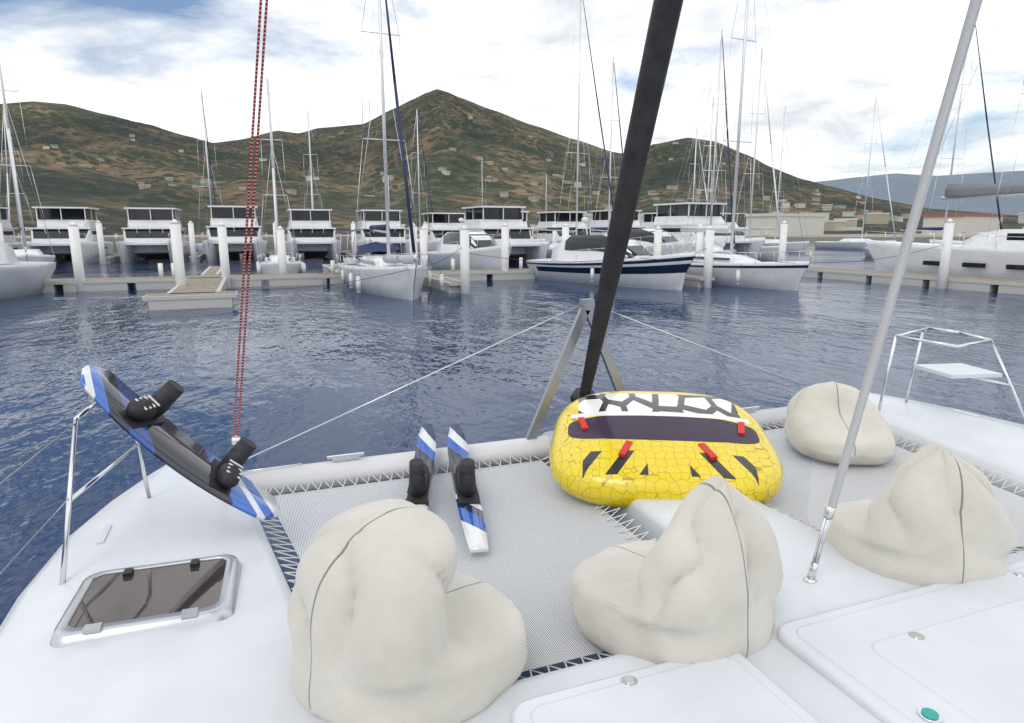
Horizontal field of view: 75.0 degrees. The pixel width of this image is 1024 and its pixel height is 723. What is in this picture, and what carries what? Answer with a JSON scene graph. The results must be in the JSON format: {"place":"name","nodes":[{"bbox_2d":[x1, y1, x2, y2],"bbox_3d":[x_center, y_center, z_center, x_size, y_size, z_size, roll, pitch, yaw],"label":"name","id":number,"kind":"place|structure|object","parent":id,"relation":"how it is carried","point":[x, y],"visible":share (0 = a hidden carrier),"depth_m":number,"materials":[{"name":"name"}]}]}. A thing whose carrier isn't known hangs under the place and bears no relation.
{"place":"outdoors","nodes":[
{"label":"outdoors","id":0,"kind":"place"},
{"bbox_2d":[231,0,301,471],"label":"red halyards","id":1,"kind":"structure","parent":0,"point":[235,439],"depth_m":4.41,"materials":[{"name":"red fabric"}]},
{"bbox_2d":[15,234,972,241],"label":"quay ground","id":2,"kind":"structure","parent":0,"point":[810,238],"depth_m":180.42,"materials":[{"name":"grey concrete"}]},
{"bbox_2d":[379,176,404,227],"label":"yard boat","id":3,"kind":"object","parent":2,"relation":"on","point":[403,225],"visible":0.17,"depth_m":220.84,"materials":[{"name":"white"}]},
{"bbox_2d":[530,174,557,230],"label":"yard boat","id":4,"kind":"object","parent":2,"relation":"on","point":[534,226],"visible":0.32,"depth_m":233.68,"materials":[{"name":"white"}]},
{"bbox_2d":[583,213,1004,235],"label":"boatyard sheds","id":5,"kind":"object","parent":2,"relation":"on","point":[811,224],"visible":0.4,"depth_m":212.03,"materials":[{"name":"grey"}]},
{"bbox_2d":[0,240,1023,679],"bbox_3d":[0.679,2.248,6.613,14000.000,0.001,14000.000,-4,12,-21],"label":"water","id":6,"kind":"structure","parent":0,"point":[320,354],"depth_m":17.47,"materials":[{"name":"blue liquid"}]},
{"bbox_2d":[0,207,20,248],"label":"catamaran","id":7,"kind":"object","parent":6,"relation":"on","point":[8,234],"visible":0.48,"depth_m":70.83,"materials":[{"name":"white plastic"}]},
{"bbox_2d":[2,107,34,241],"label":"sloop","id":8,"kind":"object","parent":6,"relation":"on","point":[26,228],"visible":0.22,"depth_m":82.60,"materials":[{"name":"white"}]},
{"bbox_2d":[0,240,55,299],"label":"motorboat","id":9,"kind":"object","parent":6,"relation":"in","point":[20,278],"visible":0.84,"depth_m":34.19,"materials":[{"name":"white plastic"}]},
{"bbox_2d":[0,38,55,261],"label":"sloop","id":10,"kind":"object","parent":6,"relation":"on","point":[31,255],"visible":0.64,"depth_m":50.47,"materials":[{"name":"white plastic"}]},
{"bbox_2d":[18,206,112,263],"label":"catamaran","id":11,"kind":"object","parent":6,"relation":"on","point":[58,220],"visible":0.62,"depth_m":69.04,"materials":[{"name":"white plastic"}]},
{"bbox_2d":[115,207,190,262],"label":"catamaran","id":12,"kind":"object","parent":6,"relation":"on","point":[146,232],"visible":0.73,"depth_m":71.50,"materials":[{"name":"white plastic"}]},
{"bbox_2d":[0,465,328,722],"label":"boat deck","id":13,"kind":"structure","parent":6,"relation":"in","point":[236,667],"depth_m":3.00,"materials":[{"name":"white plastic"}]},
{"bbox_2d":[0,401,150,584],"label":"pulpit","id":14,"kind":"object","parent":13,"relation":"on","point":[71,497],"visible":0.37,"depth_m":3.71,"materials":[{"name":"silver metal"}]},
{"bbox_2d":[80,365,280,520],"bbox_3d":[-1.913,0.442,4.012,1.400,0.276,0.430,43,3,-13],"label":"wakeboard","id":15,"kind":"object","parent":14,"relation":"on","point":[144,422],"visible":1,"depth_m":3.97,"materials":[{"name":"plastic"}]},
{"bbox_2d":[50,554,240,647],"bbox_3d":[-1.796,1.164,3.353,0.800,0.072,0.681,-4,12,-21],"label":"deck hatch","id":16,"kind":"object","parent":13,"relation":"in","point":[122,601],"visible":1,"depth_m":3.27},
{"bbox_2d":[260,454,656,678],"bbox_3d":[-0.343,1.180,4.293,2.541,0.104,2.888,-4,12,-21],"label":"trampoline","id":17,"kind":"object","parent":13,"relation":"attached to","point":[486,510],"visible":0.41,"depth_m":4.52,"materials":[{"name":"white fabric"}]},
{"bbox_2d":[287,499,527,722],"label":"beanbag","id":18,"kind":"object","parent":17,"relation":"on","point":[393,616],"visible":1,"depth_m":2.56,"materials":[{"name":"fabric"}]},
{"bbox_2d":[406,424,435,509],"bbox_3d":[-0.690,0.809,4.947,0.170,0.304,1.680,-1,17,-3],"label":"water ski","id":19,"kind":"object","parent":17,"relation":"on","point":[421,466],"visible":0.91,"depth_m":4.92,"materials":[{"name":"plastic"}]},
{"bbox_2d":[447,424,488,552],"bbox_3d":[-0.346,0.809,4.947,0.170,0.304,1.680,-2,17,-10],"label":"water ski","id":20,"kind":"object","parent":17,"relation":"on","point":[462,470],"visible":1,"depth_m":4.75,"materials":[{"name":"white plastic"}]},
{"bbox_2d":[549,391,782,508],"bbox_3d":[1.194,0.651,5.387,1.764,0.350,1.560,1,24,6],"label":"towable tube","id":21,"kind":"object","parent":17,"relation":"on","point":[620,449],"visible":0.94,"depth_m":5.03,"materials":[{"name":"plastic"}]},
{"bbox_2d":[569,475,782,663],"bbox_3d":[0.790,0.928,3.316,0.934,0.880,0.981,-7,13,-30],"label":"beanbag","id":22,"kind":"object","parent":17,"relation":"on","point":[700,579],"visible":0.94,"depth_m":2.96,"materials":[{"name":"fabric"}]},
{"bbox_2d":[241,298,807,497],"bbox_3d":[0.679,0.161,6.197,6.500,1.485,0.300,-4,12,-21],"label":"forward crossbeam","id":23,"kind":"object","parent":13,"relation":"attached to","point":[341,468],"visible":0.53,"depth_m":5.81,"materials":[{"name":"white metal"}]},
{"bbox_2d":[570,0,682,402],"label":"furled headsail","id":24,"kind":"object","parent":23,"relation":"attached to","point":[661,34],"visible":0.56,"depth_m":5.09,"materials":[{"name":"black fabric"}]},
{"bbox_2d":[195,89,222,251],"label":"sloop","id":25,"kind":"object","parent":6,"relation":"on","point":[199,248],"visible":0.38,"depth_m":93.78,"materials":[{"name":"white"}]},
{"bbox_2d":[201,205,267,261],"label":"catamaran","id":26,"kind":"object","parent":6,"relation":"on","point":[232,219],"visible":0.81,"depth_m":74.09,"materials":[{"name":"white plastic"}]},
{"bbox_2d":[258,78,300,273],"bbox_3d":[-16.919,-12.589,47.552,3.027,14.054,9.020,-4,12,-18],"label":"sloop","id":27,"kind":"object","parent":6,"relation":"in","point":[270,264],"visible":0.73,"depth_m":46.24,"materials":[{"name":"white plastic"}]},
{"bbox_2d":[285,209,340,260],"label":"catamaran","id":28,"kind":"object","parent":6,"relation":"on","point":[314,231],"visible":0.8,"depth_m":77.03,"materials":[{"name":"white plastic"}]},
{"bbox_2d":[303,111,322,208],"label":"sloop","id":29,"kind":"object","parent":6,"relation":"on","point":[311,194],"visible":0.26,"depth_m":95.39,"materials":[{"name":"white"}]},
{"bbox_2d":[350,210,409,257],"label":"catamaran","id":30,"kind":"object","parent":6,"relation":"on","point":[373,217],"visible":0.58,"depth_m":80.18,"materials":[{"name":"white plastic"}]},
{"bbox_2d":[336,0,427,299],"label":"sailboat","id":31,"kind":"object","parent":6,"relation":"in","point":[403,284],"visible":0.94,"depth_m":35.19,"materials":[{"name":"white plastic"}]},
{"bbox_2d":[403,109,432,240],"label":"sloop","id":32,"kind":"object","parent":6,"relation":"on","point":[419,227],"visible":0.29,"depth_m":103.19,"materials":[{"name":"white"}]},
{"bbox_2d":[417,213,464,251],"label":"catamaran","id":33,"kind":"object","parent":6,"relation":"on","point":[440,225],"visible":0.3,"depth_m":83.25,"materials":[{"name":"white plastic"}]},
{"bbox_2d":[427,218,510,269],"bbox_3d":[-3.094,-9.223,54.183,4.199,4.855,13.000,-6,13,-26],"label":"cruiser","id":34,"kind":"object","parent":6,"relation":"on","point":[482,243],"visible":0.67,"depth_m":52.62,"materials":[{"name":"white plastic"}]},
{"bbox_2d":[458,206,549,263],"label":"power catamaran","id":35,"kind":"object","parent":6,"relation":"in","point":[490,220],"visible":0.46,"depth_m":66.97,"materials":[{"name":"white"}]},
{"bbox_2d":[43,250,1023,309],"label":"marina docks","id":36,"kind":"object","parent":6,"relation":"in","point":[206,288],"visible":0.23,"depth_m":39.80,"materials":[{"name":"grey concrete"}]},
{"bbox_2d":[0,219,954,293],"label":"dock pilings","id":37,"kind":"object","parent":36,"relation":"on","point":[178,269],"visible":0.63,"depth_m":39.64,"materials":[{"name":"white concrete"}]},
{"bbox_2d":[521,211,545,241],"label":"catamaran","id":38,"kind":"object","parent":6,"relation":"on","point":[524,219],"visible":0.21,"depth_m":86.50,"materials":[{"name":"white plastic"}]},
{"bbox_2d":[534,211,605,243],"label":"catamaran","id":39,"kind":"object","parent":6,"relation":"on","point":[547,219],"visible":0.3,"depth_m":89.20,"materials":[{"name":"white plastic"}]},
{"bbox_2d":[532,0,612,258],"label":"sloop","id":40,"kind":"object","parent":6,"relation":"on","point":[553,245],"visible":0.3,"depth_m":72.22,"materials":[{"name":"white"}]},
{"bbox_2d":[554,101,596,207],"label":"sloop","id":41,"kind":"object","parent":6,"relation":"on","point":[579,161],"visible":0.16,"depth_m":107.38,"materials":[{"name":"black"}]},
{"bbox_2d":[584,57,622,231],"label":"sloop","id":42,"kind":"object","parent":6,"relation":"on","point":[604,228],"visible":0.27,"depth_m":76.52,"materials":[{"name":"white"}]},
{"bbox_2d":[526,217,695,289],"bbox_3d":[6.396,-6.825,42.539,4.099,4.715,12.800,-9,14,-37],"label":"express cruiser","id":43,"kind":"object","parent":6,"relation":"on","point":[569,251],"visible":0.77,"depth_m":41.31,"materials":[{"name":"white plastic"}]},
{"bbox_2d":[587,210,646,234],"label":"catamaran","id":44,"kind":"object","parent":6,"relation":"on","point":[601,218],"visible":0.07,"depth_m":92.68,"materials":[{"name":"white plastic"}]},
{"bbox_2d":[641,213,655,228],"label":"catamaran","id":45,"kind":"object","parent":6,"relation":"on","point":[648,218],"visible":0.03,"depth_m":97.02,"materials":[{"name":"white plastic"}]},
{"bbox_2d":[630,229,704,254],"bbox_3d":[12.310,-10.496,59.959,4.799,5.088,15.000,-6,13,-29],"label":"motorboat","id":46,"kind":"object","parent":6,"relation":"in","point":[642,237],"visible":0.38,"depth_m":57.08,"materials":[{"name":"white"}]},
{"bbox_2d":[678,126,706,201],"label":"sloop","id":47,"kind":"object","parent":6,"relation":"on","point":[695,165],"visible":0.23,"depth_m":105.92,"materials":[{"name":"white"}]},
{"bbox_2d":[694,97,718,202],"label":"sloop","id":48,"kind":"object","parent":6,"relation":"on","point":[709,153],"visible":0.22,"depth_m":88.47,"materials":[{"name":"white"}]},
{"bbox_2d":[647,202,766,259],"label":"power catamaran","id":49,"kind":"object","parent":6,"relation":"in","point":[678,215],"visible":0.38,"depth_m":73.16,"materials":[{"name":"white"}]},
{"bbox_2d":[685,30,735,253],"bbox_3d":[19.170,-19.838,64.055,4.335,21.804,14.000,-1,11,-4],"label":"sloop","id":50,"kind":"object","parent":6,"relation":"on","point":[719,249],"visible":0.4,"depth_m":62.17,"materials":[{"name":"white"}]},
{"bbox_2d":[650,0,811,290],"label":"white sloop","id":51,"kind":"object","parent":6,"relation":"on","point":[755,273],"visible":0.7,"depth_m":40.50,"materials":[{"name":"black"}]},
{"bbox_2d":[720,213,765,238],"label":"boat","id":52,"kind":"object","parent":6,"relation":"on","point":[727,218],"visible":0.2,"depth_m":97.31,"materials":[{"name":"white plastic"}]},
{"bbox_2d":[721,47,779,260],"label":"sloop","id":53,"kind":"object","parent":6,"relation":"on","point":[771,252],"visible":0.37,"depth_m":74.52,"materials":[{"name":"white"}]},
{"bbox_2d":[741,105,809,252],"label":"sloop","id":54,"kind":"object","parent":6,"relation":"on","point":[794,246],"visible":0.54,"depth_m":99.94,"materials":[{"name":"white"}]},
{"bbox_2d":[814,95,895,249],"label":"sloop","id":55,"kind":"object","parent":6,"relation":"on","point":[852,243],"visible":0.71,"depth_m":110.19,"materials":[{"name":"white plastic"}]},
{"bbox_2d":[808,393,1023,552],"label":"ship hull","id":56,"kind":"object","parent":6,"relation":"in","point":[991,445],"visible":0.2,"depth_m":6.20,"materials":[{"name":"white plastic"}]},
{"bbox_2d":[760,422,1023,553],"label":"trampoline","id":57,"kind":"object","parent":56,"relation":"attached to","point":[787,443],"visible":0.11,"depth_m":5.40,"materials":[{"name":"white fabric"}]},
{"bbox_2d":[784,381,895,464],"bbox_3d":[3.000,0.529,6.104,0.899,0.611,0.957,2,11,9],"label":"beanbag","id":58,"kind":"object","parent":57,"relation":"on","point":[818,421],"visible":0.91,"depth_m":5.97,"materials":[{"name":"fabric"}]},
{"bbox_2d":[822,442,1018,586],"bbox_3d":[2.370,0.819,3.936,0.913,0.852,0.953,0,11,-1],"label":"beanbag","id":59,"kind":"object","parent":57,"relation":"on","point":[932,513],"visible":0.91,"depth_m":3.55,"materials":[{"name":"fabric"}]},
{"bbox_2d":[878,327,1023,417],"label":"pulpit","id":60,"kind":"object","parent":56,"relation":"on","point":[955,370],"visible":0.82,"depth_m":6.46,"materials":[{"name":"silver metal"}]},
{"bbox_2d":[863,26,1001,257],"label":"sloop","id":61,"kind":"object","parent":6,"relation":"on","point":[868,254],"visible":0.26,"depth_m":70.68,"materials":[{"name":"white"}]},
{"bbox_2d":[865,0,1023,279],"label":"sailboat","id":62,"kind":"object","parent":6,"relation":"in","point":[996,254],"visible":0.83,"depth_m":42.65,"materials":[{"name":"white plastic"}]},
{"bbox_2d":[0,89,1023,229],"bbox_3d":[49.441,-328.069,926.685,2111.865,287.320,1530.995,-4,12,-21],"label":"hill ridge","id":63,"kind":"structure","parent":0,"point":[152,156],"depth_m":748.03,"materials":[{"name":"green plant"}]},
{"bbox_2d":[42,115,1023,230],"bbox_3d":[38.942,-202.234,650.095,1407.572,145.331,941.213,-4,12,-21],"label":"hillside houses","id":64,"kind":"structure","parent":63,"relation":"on","point":[877,216],"depth_m":503.45,"materials":[{"name":"beige"}]},
{"bbox_2d":[0,160,1023,235],"bbox_3d":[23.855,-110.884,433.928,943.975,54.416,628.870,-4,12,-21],"label":"foothills","id":65,"kind":"structure","parent":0,"point":[61,185],"depth_m":377.60,"materials":[{"name":"green plant"}]},
{"bbox_2d":[0,0,1023,181],"label":"sky","id":66,"kind":"structure","parent":0,"point":[150,62],"materials":[{"name":"white"}]},
{"bbox_2d":[223,242,941,292],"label":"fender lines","id":67,"kind":"object","parent":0,"point":[302,269],"visible":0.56,"depth_m":37.66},
{"bbox_2d":[462,431,1023,722],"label":"foredeck","id":68,"kind":"object","parent":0,"point":[842,582],"visible":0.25,"depth_m":3.37,"materials":[{"name":"white plastic"}]},
{"bbox_2d":[803,0,982,583],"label":"metal pole","id":69,"kind":"object","parent":68,"relation":"attached to","point":[967,31],"visible":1,"depth_m":2.97,"materials":[{"name":"silver metal"}]},
{"bbox_2d":[511,560,1023,722],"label":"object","id":70,"kind":"object","parent":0,"point":[942,653],"visible":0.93,"depth_m":2.80,"materials":[{"name":"white plastic"}]},
{"bbox_2d":[816,171,1023,215],"bbox_3d":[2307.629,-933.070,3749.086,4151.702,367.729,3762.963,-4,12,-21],"label":"hill ridge","id":71,"kind":"structure","parent":0,"point":[905,193],"depth_m":3661.46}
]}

